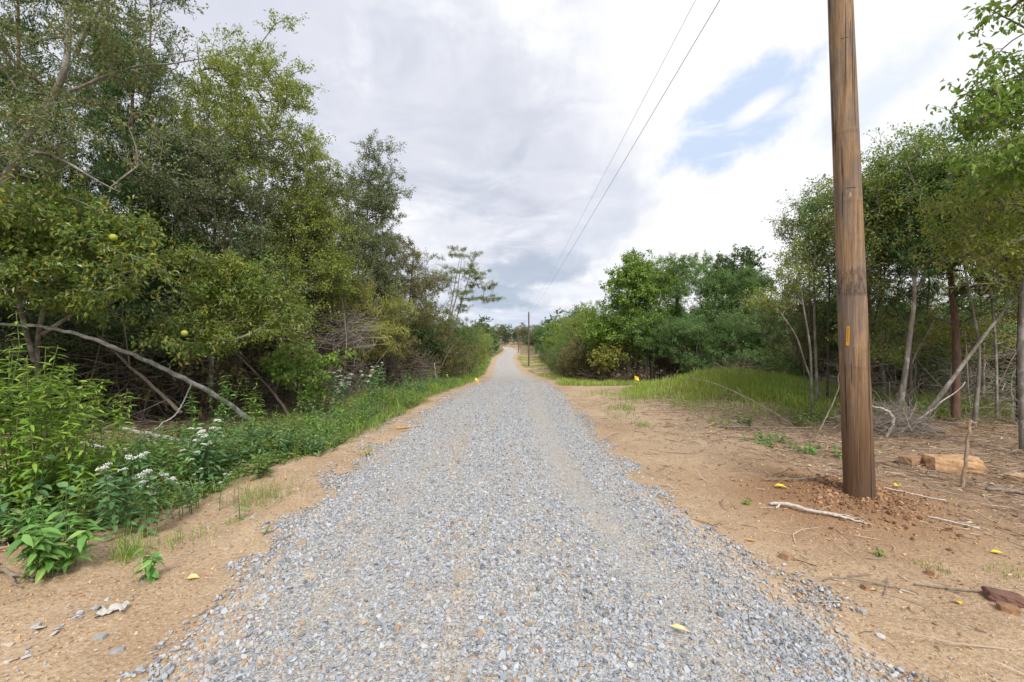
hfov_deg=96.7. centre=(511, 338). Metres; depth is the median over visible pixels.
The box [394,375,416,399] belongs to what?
verge weed
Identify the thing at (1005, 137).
slim tree
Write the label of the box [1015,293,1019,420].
slim tree
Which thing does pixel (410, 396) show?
strip weed
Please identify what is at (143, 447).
verge weed
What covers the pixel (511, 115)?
sky
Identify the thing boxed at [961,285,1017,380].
background tree
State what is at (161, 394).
dead branch
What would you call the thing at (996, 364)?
slim tree
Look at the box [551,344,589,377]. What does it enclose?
understorey shrub
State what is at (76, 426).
tall weed
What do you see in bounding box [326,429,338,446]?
strip weed
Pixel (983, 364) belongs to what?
slim tree
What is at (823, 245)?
slim tree
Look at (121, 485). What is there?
flowering plant
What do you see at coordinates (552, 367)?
understorey shrub
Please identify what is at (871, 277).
young tree
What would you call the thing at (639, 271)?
maple tree
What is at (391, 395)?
strip weed
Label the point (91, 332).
understorey shrub
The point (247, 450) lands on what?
verge weed
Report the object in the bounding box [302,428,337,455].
broad leaved plant
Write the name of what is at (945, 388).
leaning tree
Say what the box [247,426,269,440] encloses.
strip weed
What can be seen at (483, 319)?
broadleaf tree
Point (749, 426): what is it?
stick
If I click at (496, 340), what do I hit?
shrub
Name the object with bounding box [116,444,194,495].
verge weed
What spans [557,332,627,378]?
understorey shrub
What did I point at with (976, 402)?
slim tree
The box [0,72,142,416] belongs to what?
background tree
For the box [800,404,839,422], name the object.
weed
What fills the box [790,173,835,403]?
young tree
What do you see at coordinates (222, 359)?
understorey shrub
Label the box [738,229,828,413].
young tree
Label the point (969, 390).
dead brush
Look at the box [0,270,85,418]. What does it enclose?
understorey shrub
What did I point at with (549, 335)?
young tree
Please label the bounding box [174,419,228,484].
flowering plant
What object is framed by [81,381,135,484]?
tall weed
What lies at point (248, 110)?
elm tree
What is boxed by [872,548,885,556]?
broad leaved plant
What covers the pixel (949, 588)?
stick
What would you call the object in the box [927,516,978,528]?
stick
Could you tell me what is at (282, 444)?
broad leaved plant
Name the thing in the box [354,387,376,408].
strip weed
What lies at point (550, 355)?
understorey shrub
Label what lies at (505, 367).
gravel road
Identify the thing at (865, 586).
rock
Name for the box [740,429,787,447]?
weed
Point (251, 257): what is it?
cedar tree
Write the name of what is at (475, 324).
shrub
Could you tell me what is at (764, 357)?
understorey shrub
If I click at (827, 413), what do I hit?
stick
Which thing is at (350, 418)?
verge weed
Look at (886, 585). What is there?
stick
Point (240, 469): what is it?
ground cover
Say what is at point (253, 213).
background tree
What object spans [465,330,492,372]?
shrub
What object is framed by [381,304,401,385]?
bare tree
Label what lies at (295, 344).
understorey shrub
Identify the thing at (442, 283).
broadleaf tree
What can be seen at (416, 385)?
strip weed
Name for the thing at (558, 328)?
young tree
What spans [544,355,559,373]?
understorey shrub
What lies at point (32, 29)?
cedar tree
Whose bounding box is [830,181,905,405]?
slim tree
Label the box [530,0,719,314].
power line
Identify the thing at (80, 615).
stone shards
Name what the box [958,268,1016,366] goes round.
background tree
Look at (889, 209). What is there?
pale trunk tree
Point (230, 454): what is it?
strip weed
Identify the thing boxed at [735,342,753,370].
understorey shrub
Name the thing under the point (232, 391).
dead brush
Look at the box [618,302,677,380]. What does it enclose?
shrub
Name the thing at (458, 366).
understorey shrub
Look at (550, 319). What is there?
broadleaf tree
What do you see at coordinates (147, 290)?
understorey shrub
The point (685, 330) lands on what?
shrub
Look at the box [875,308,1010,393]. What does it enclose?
understorey shrub
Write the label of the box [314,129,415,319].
broadleaf tree
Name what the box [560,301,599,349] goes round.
young tree
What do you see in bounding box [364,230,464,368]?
broadleaf tree
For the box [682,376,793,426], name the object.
stick
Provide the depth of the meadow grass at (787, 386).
11.16 m
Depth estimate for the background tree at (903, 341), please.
11.14 m
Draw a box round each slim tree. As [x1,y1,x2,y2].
[761,189,834,360]
[776,170,873,398]
[806,164,921,347]
[818,140,969,416]
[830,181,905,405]
[878,216,932,397]
[882,130,1023,426]
[928,133,1023,418]
[943,158,984,405]
[946,131,1023,238]
[958,107,1023,267]
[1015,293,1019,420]
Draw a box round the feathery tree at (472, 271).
[431,245,505,377]
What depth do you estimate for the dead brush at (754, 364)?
17.90 m
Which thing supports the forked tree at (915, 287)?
on the ground at (104, 570)
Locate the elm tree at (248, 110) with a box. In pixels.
[130,7,341,267]
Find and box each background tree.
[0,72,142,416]
[0,192,79,382]
[135,151,311,328]
[213,184,370,303]
[491,323,501,337]
[499,331,511,343]
[501,324,515,343]
[516,322,527,341]
[520,330,527,343]
[785,266,916,368]
[872,303,960,384]
[874,297,949,389]
[897,264,995,311]
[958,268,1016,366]
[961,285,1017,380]
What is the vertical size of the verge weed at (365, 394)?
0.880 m
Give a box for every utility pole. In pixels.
[528,312,529,366]
[827,0,875,498]
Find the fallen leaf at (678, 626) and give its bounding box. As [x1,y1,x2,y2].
[671,623,688,631]
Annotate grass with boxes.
[0,355,1023,588]
[517,355,1015,421]
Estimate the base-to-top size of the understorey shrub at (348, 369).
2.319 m
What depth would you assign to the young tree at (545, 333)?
62.99 m
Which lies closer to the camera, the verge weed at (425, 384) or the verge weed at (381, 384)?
the verge weed at (381, 384)
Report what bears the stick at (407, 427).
on the ground at (104, 570)
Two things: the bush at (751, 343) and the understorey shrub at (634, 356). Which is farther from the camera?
the understorey shrub at (634, 356)
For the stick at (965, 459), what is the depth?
4.84 m
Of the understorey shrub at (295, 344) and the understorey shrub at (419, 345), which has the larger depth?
the understorey shrub at (419, 345)
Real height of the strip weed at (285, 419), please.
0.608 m
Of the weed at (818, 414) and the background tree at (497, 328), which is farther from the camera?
the background tree at (497, 328)
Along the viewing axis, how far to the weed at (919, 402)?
7.73 m
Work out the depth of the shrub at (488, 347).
72.29 m
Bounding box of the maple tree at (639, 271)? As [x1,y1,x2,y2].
[592,247,684,380]
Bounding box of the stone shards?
[0,391,1021,679]
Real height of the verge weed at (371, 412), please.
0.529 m
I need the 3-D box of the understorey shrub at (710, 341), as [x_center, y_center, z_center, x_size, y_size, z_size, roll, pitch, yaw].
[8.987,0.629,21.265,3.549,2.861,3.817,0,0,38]
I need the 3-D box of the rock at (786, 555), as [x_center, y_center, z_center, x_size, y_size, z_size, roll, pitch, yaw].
[1.999,1.588,3.321,0.082,0.060,0.065,2,-2,-34]
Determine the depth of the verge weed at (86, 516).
3.70 m
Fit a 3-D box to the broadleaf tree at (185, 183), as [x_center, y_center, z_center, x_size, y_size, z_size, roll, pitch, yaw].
[-6.479,-1.760,9.616,4.181,6.170,3.552,0,0,0]
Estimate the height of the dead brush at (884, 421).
0.925 m
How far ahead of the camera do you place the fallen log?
7.07 m
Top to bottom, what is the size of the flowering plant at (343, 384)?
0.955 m
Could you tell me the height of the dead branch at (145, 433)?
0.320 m
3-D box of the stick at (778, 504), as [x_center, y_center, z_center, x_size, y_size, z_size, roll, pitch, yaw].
[2.728,1.542,4.058,0.773,0.064,0.098,0,0,35]
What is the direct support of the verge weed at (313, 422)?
on the ground at (104, 570)
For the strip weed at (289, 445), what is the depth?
6.27 m
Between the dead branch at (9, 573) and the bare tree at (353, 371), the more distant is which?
the bare tree at (353, 371)
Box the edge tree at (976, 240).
[891,130,1023,449]
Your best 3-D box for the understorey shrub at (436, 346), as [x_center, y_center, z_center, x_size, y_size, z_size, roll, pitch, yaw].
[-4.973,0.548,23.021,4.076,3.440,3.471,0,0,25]
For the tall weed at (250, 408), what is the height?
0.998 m
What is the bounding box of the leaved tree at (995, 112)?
[919,0,1023,211]
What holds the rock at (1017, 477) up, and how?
on the ground at (104, 570)
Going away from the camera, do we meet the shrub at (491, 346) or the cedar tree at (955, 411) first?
the cedar tree at (955, 411)
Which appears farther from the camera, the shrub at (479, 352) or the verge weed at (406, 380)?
the shrub at (479, 352)
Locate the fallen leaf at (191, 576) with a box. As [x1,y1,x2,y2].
[187,574,199,578]
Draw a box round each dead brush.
[0,277,188,440]
[110,309,288,421]
[205,327,346,416]
[286,292,388,388]
[291,337,390,399]
[349,349,417,389]
[391,344,453,381]
[576,350,688,381]
[710,352,833,378]
[799,312,1010,415]
[816,380,952,440]
[891,314,1017,424]
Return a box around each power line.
[528,0,695,311]
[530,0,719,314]
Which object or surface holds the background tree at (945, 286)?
on the ground at (104, 570)
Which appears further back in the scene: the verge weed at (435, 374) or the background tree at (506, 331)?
the background tree at (506, 331)
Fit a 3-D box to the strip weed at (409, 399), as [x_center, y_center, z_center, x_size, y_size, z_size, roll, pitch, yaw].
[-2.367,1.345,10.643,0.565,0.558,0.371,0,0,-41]
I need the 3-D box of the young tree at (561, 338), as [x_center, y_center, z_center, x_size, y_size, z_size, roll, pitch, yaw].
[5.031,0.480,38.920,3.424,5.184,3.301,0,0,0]
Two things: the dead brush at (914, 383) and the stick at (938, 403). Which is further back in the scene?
the dead brush at (914, 383)
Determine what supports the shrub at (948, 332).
on the ground at (104, 570)
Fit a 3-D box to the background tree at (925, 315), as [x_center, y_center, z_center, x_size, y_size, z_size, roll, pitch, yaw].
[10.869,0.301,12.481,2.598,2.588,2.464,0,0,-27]
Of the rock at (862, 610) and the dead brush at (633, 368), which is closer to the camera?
the rock at (862, 610)
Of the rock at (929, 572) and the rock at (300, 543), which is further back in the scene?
the rock at (300, 543)
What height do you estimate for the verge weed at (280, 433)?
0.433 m
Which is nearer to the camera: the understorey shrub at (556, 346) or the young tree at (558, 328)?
the understorey shrub at (556, 346)
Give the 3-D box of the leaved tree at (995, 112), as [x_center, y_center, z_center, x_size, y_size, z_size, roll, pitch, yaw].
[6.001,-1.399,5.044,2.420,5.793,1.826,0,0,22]
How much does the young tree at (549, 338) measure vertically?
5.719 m
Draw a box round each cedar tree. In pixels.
[0,0,101,338]
[1,1,220,379]
[48,0,228,303]
[226,226,317,403]
[811,145,972,386]
[871,124,1023,417]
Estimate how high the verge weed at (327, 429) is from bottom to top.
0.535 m
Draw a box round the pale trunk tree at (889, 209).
[800,123,987,279]
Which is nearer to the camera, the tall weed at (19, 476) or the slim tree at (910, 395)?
the tall weed at (19, 476)
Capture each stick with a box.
[396,425,419,428]
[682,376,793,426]
[720,387,811,428]
[762,467,828,480]
[769,502,872,525]
[813,374,838,442]
[823,577,918,595]
[872,405,894,437]
[883,486,945,500]
[898,382,964,431]
[913,584,982,595]
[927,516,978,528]
[960,420,976,487]
[985,487,1023,494]
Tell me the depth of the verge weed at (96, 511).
3.77 m
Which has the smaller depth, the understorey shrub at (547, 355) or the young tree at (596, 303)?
the young tree at (596, 303)
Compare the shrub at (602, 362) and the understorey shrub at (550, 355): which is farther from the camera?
the understorey shrub at (550, 355)
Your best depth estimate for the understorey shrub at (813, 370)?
13.84 m
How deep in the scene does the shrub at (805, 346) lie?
11.61 m
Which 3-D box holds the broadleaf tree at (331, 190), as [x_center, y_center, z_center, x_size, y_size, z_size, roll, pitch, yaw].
[-5.816,-2.152,12.821,3.995,7.187,3.994,0,0,0]
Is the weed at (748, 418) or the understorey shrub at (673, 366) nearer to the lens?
the weed at (748, 418)
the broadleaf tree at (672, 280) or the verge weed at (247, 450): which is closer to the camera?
the verge weed at (247, 450)
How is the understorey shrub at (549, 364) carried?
on the ground at (104, 570)
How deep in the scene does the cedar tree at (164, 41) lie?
10.78 m
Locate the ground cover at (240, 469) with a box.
[0,378,1014,543]
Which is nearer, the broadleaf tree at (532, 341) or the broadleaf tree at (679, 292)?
the broadleaf tree at (679, 292)
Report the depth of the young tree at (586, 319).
25.52 m
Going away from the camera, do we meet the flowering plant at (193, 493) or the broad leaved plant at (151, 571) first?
the broad leaved plant at (151, 571)
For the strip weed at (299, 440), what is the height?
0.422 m
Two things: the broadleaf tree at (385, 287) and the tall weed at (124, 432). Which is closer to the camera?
the tall weed at (124, 432)
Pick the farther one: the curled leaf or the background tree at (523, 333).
the background tree at (523, 333)
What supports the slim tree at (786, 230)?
on the ground at (104, 570)
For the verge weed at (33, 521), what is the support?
on the ground at (104, 570)
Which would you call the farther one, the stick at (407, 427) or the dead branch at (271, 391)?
the dead branch at (271, 391)
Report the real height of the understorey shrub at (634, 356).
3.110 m
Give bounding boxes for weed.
[0,312,78,521]
[0,363,136,511]
[0,383,116,496]
[0,492,89,541]
[40,478,97,530]
[75,470,154,531]
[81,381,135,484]
[91,442,123,506]
[115,432,172,476]
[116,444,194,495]
[129,423,188,468]
[151,437,216,484]
[183,375,242,438]
[193,429,240,466]
[216,427,262,462]
[226,409,258,447]
[241,377,267,434]
[242,419,276,442]
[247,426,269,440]
[249,451,273,480]
[262,421,295,442]
[263,412,290,432]
[264,404,304,431]
[279,425,307,451]
[289,424,314,454]
[297,390,327,429]
[311,408,343,436]
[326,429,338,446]
[336,409,369,429]
[350,375,380,412]
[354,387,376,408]
[355,399,375,421]
[366,367,394,400]
[369,400,385,415]
[374,381,397,406]
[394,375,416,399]
[395,370,415,389]
[401,389,419,408]
[402,386,417,406]
[410,374,428,392]
[411,380,426,394]
[416,373,431,393]
[425,367,442,382]
[435,371,446,385]
[725,412,769,425]
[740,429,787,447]
[785,408,818,426]
[786,439,841,458]
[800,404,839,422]
[872,394,929,422]
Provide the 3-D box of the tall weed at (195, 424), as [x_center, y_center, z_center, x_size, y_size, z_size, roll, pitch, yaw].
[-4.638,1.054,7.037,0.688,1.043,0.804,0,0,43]
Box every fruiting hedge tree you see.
[0,164,188,420]
[129,231,319,416]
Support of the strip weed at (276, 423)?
on the ground at (104, 570)
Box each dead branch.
[0,566,34,587]
[74,298,182,414]
[76,438,185,458]
[120,427,221,442]
[221,462,266,471]
[234,337,290,418]
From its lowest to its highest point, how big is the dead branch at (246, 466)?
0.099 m
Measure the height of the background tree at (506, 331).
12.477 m
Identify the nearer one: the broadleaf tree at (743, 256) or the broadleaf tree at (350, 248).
the broadleaf tree at (350, 248)
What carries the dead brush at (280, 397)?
on the ground at (104, 570)
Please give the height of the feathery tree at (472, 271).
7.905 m
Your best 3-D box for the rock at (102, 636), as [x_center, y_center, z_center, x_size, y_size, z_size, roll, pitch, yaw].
[-2.201,1.593,2.430,0.061,0.022,0.039,-9,0,-6]
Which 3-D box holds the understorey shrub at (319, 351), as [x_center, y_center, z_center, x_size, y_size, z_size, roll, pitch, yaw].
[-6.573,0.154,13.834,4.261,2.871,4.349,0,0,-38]
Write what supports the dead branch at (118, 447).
on the ground at (104, 570)
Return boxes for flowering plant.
[93,451,176,541]
[152,468,231,519]
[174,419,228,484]
[318,370,352,417]
[359,362,387,405]
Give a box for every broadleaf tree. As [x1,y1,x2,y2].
[0,0,215,200]
[91,109,320,337]
[239,191,371,384]
[244,135,378,389]
[272,162,386,384]
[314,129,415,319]
[329,248,421,378]
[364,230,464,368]
[401,253,467,356]
[473,314,493,343]
[521,326,547,353]
[530,327,546,351]
[534,308,575,344]
[608,251,696,377]
[645,249,752,364]
[667,251,728,344]
[689,261,778,368]
[705,243,785,349]
[748,294,838,369]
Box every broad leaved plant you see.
[0,454,84,544]
[2,509,106,583]
[130,547,165,582]
[234,483,249,519]
[250,428,290,457]
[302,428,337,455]
[356,447,371,455]
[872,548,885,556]
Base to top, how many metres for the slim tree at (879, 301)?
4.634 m
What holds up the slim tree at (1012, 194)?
on the ground at (104, 570)
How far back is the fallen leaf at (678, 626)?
2.44 m
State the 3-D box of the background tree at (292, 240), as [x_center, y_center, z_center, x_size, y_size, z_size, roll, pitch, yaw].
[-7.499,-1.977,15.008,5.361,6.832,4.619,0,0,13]
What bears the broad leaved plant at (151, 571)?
on the ground at (104, 570)
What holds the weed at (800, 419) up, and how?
on the ground at (104, 570)
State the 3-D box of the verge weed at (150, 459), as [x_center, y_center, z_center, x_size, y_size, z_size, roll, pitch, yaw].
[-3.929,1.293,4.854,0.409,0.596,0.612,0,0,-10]
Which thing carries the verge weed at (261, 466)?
on the ground at (104, 570)
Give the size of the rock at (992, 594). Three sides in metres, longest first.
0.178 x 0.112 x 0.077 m
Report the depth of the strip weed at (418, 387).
12.97 m
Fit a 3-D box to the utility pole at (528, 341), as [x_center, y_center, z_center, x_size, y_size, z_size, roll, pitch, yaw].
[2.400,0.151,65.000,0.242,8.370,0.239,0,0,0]
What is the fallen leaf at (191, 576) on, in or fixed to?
on the ground at (104, 570)
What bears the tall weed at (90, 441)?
on the ground at (104, 570)
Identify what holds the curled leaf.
on the ground at (104, 570)
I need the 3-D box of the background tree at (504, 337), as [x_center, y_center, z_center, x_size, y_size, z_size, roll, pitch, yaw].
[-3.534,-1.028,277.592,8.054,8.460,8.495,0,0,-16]
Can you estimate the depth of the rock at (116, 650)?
2.32 m
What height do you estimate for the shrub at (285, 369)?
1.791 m
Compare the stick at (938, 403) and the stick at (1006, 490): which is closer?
the stick at (1006, 490)
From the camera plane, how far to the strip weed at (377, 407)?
9.46 m
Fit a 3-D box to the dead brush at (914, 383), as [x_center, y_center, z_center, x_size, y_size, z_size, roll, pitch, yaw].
[7.839,0.308,9.247,3.823,2.204,2.561,0,0,0]
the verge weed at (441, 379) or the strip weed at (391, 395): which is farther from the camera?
the verge weed at (441, 379)
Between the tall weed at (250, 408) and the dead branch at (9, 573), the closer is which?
the dead branch at (9, 573)
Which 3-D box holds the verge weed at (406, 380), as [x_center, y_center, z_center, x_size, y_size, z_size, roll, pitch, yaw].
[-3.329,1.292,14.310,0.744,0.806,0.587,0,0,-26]
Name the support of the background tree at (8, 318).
on the ground at (104, 570)
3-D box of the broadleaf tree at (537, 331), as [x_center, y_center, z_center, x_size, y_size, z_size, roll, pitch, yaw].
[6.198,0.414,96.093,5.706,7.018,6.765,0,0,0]
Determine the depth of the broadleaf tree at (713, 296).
25.27 m
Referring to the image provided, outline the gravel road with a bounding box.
[153,347,914,681]
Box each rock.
[92,633,107,639]
[109,646,124,654]
[296,540,306,546]
[779,551,792,560]
[856,606,868,614]
[860,583,871,590]
[897,455,921,466]
[921,454,986,472]
[926,568,934,576]
[981,585,1023,607]
[995,601,1020,615]
[1005,472,1023,483]
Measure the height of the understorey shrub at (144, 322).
2.530 m
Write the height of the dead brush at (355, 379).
1.819 m
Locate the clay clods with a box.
[735,468,1023,558]
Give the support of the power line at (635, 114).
attached to the utility pole
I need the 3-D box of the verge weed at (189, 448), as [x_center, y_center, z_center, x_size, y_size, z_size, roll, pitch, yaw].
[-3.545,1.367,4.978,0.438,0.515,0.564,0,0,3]
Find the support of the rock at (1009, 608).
on the ground at (104, 570)
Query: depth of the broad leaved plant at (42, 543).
2.96 m
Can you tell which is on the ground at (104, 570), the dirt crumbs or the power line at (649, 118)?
the dirt crumbs
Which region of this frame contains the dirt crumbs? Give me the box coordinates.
[0,419,1023,681]
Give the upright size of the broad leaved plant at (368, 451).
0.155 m
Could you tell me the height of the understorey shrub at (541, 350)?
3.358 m
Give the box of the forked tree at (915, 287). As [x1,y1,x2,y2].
[861,117,1023,418]
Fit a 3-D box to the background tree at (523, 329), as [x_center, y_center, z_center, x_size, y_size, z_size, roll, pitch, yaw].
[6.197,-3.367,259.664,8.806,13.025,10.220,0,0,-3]
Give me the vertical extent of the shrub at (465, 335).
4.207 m
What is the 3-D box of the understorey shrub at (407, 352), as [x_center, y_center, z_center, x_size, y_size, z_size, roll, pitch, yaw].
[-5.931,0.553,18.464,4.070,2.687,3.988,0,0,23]
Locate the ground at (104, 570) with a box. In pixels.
[0,340,1023,681]
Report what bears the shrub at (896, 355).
on the ground at (104, 570)
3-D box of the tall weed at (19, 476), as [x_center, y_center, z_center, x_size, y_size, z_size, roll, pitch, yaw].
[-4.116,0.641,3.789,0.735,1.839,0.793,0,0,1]
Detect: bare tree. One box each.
[351,332,355,387]
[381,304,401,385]
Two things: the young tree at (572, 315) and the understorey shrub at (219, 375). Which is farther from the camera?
the young tree at (572, 315)
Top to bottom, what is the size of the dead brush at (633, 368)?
2.043 m
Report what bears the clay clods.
on the ground at (104, 570)
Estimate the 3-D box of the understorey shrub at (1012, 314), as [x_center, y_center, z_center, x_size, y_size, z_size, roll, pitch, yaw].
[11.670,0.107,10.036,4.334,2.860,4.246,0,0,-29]
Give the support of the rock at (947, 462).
on the ground at (104, 570)
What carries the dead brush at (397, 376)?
on the ground at (104, 570)
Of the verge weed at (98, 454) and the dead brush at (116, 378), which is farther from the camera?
the dead brush at (116, 378)
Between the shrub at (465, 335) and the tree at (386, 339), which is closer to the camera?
the tree at (386, 339)
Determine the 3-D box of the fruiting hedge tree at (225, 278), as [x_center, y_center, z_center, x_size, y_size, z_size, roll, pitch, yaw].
[-4.700,-0.128,7.317,2.776,3.286,2.587,0,0,0]
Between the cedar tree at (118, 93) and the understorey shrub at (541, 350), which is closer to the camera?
the cedar tree at (118, 93)
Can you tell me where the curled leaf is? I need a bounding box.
[96,600,128,615]
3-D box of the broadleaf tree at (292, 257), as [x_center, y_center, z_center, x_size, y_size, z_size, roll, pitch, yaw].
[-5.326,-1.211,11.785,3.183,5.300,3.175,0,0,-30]
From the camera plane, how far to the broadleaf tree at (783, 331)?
19.15 m
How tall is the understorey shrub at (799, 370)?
3.110 m
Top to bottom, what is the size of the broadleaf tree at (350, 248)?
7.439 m
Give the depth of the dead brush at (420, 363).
19.40 m
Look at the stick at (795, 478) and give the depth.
4.85 m
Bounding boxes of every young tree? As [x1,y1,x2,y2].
[539,322,560,353]
[540,324,556,348]
[543,322,563,350]
[549,315,573,351]
[551,316,575,345]
[557,304,587,350]
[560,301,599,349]
[568,302,613,363]
[590,299,624,377]
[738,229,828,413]
[785,193,921,392]
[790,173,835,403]
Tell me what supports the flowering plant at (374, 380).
on the ground at (104, 570)
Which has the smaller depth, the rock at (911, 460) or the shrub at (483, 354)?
the rock at (911, 460)
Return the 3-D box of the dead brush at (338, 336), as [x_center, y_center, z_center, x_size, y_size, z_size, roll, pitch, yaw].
[-4.963,-0.004,12.625,2.867,3.243,2.749,0,0,-29]
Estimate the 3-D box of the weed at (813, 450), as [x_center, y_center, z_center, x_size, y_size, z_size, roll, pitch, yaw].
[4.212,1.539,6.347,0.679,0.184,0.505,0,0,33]
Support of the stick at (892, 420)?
on the ground at (104, 570)
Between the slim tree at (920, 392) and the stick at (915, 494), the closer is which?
the stick at (915, 494)
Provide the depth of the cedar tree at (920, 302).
10.09 m
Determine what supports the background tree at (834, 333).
on the ground at (104, 570)
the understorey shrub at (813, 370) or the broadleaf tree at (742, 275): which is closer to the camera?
the understorey shrub at (813, 370)
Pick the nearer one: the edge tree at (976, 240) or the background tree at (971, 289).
the edge tree at (976, 240)
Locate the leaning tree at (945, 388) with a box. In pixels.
[913,209,1023,429]
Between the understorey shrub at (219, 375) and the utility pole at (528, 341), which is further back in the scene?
the utility pole at (528, 341)
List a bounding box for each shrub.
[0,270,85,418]
[0,280,182,426]
[45,287,217,419]
[76,249,225,398]
[104,288,321,422]
[121,318,274,411]
[221,312,330,400]
[257,325,358,412]
[294,309,383,388]
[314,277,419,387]
[322,332,383,386]
[362,336,429,383]
[381,318,450,379]
[382,341,432,380]
[421,319,483,378]
[428,312,484,377]
[432,344,470,375]
[452,320,495,376]
[464,331,493,373]
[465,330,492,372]
[466,329,491,370]
[469,327,492,362]
[475,332,493,356]
[491,332,500,352]
[533,342,545,358]
[539,350,551,363]
[541,347,558,368]
[544,354,557,370]
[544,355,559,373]
[547,341,573,372]
[548,346,579,374]
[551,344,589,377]
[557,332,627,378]
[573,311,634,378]
[586,339,633,378]
[602,331,673,378]
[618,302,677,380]
[645,347,694,378]
[657,306,736,373]
[664,325,745,372]
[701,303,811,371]
[725,278,838,379]
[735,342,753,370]
[743,347,785,372]
[750,279,917,379]
[763,322,888,381]
[825,304,929,368]
[869,288,1017,398]
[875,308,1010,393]
[898,302,1016,402]
[938,288,1017,397]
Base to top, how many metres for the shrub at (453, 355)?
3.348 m
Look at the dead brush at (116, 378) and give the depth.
7.15 m
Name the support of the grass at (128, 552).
on the ground at (104, 570)
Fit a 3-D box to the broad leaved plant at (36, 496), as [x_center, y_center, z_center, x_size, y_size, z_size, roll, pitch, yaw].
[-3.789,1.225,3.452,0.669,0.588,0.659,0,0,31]
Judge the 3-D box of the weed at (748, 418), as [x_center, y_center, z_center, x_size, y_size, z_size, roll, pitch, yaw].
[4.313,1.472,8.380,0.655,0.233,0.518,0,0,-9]
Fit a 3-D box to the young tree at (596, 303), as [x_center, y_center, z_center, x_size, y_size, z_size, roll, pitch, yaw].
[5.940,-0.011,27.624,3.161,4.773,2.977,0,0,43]
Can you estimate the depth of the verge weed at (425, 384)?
13.56 m
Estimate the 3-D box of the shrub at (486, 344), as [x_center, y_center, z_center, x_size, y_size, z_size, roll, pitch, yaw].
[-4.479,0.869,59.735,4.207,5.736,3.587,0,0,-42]
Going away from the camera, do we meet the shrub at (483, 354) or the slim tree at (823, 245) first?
the slim tree at (823, 245)
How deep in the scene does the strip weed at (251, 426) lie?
6.50 m
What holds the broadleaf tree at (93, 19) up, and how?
on the ground at (104, 570)
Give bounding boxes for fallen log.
[0,323,253,441]
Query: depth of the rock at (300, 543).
3.49 m
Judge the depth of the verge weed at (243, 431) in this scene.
6.35 m
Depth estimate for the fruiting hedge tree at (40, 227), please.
5.67 m
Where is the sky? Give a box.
[0,0,1023,340]
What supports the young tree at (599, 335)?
on the ground at (104, 570)
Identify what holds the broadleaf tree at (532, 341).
on the ground at (104, 570)
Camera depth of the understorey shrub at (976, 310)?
9.32 m
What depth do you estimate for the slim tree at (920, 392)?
9.59 m
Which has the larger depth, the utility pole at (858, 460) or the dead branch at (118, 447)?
the dead branch at (118, 447)
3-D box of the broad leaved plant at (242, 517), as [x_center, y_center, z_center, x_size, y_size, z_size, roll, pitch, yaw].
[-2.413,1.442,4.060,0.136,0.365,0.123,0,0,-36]

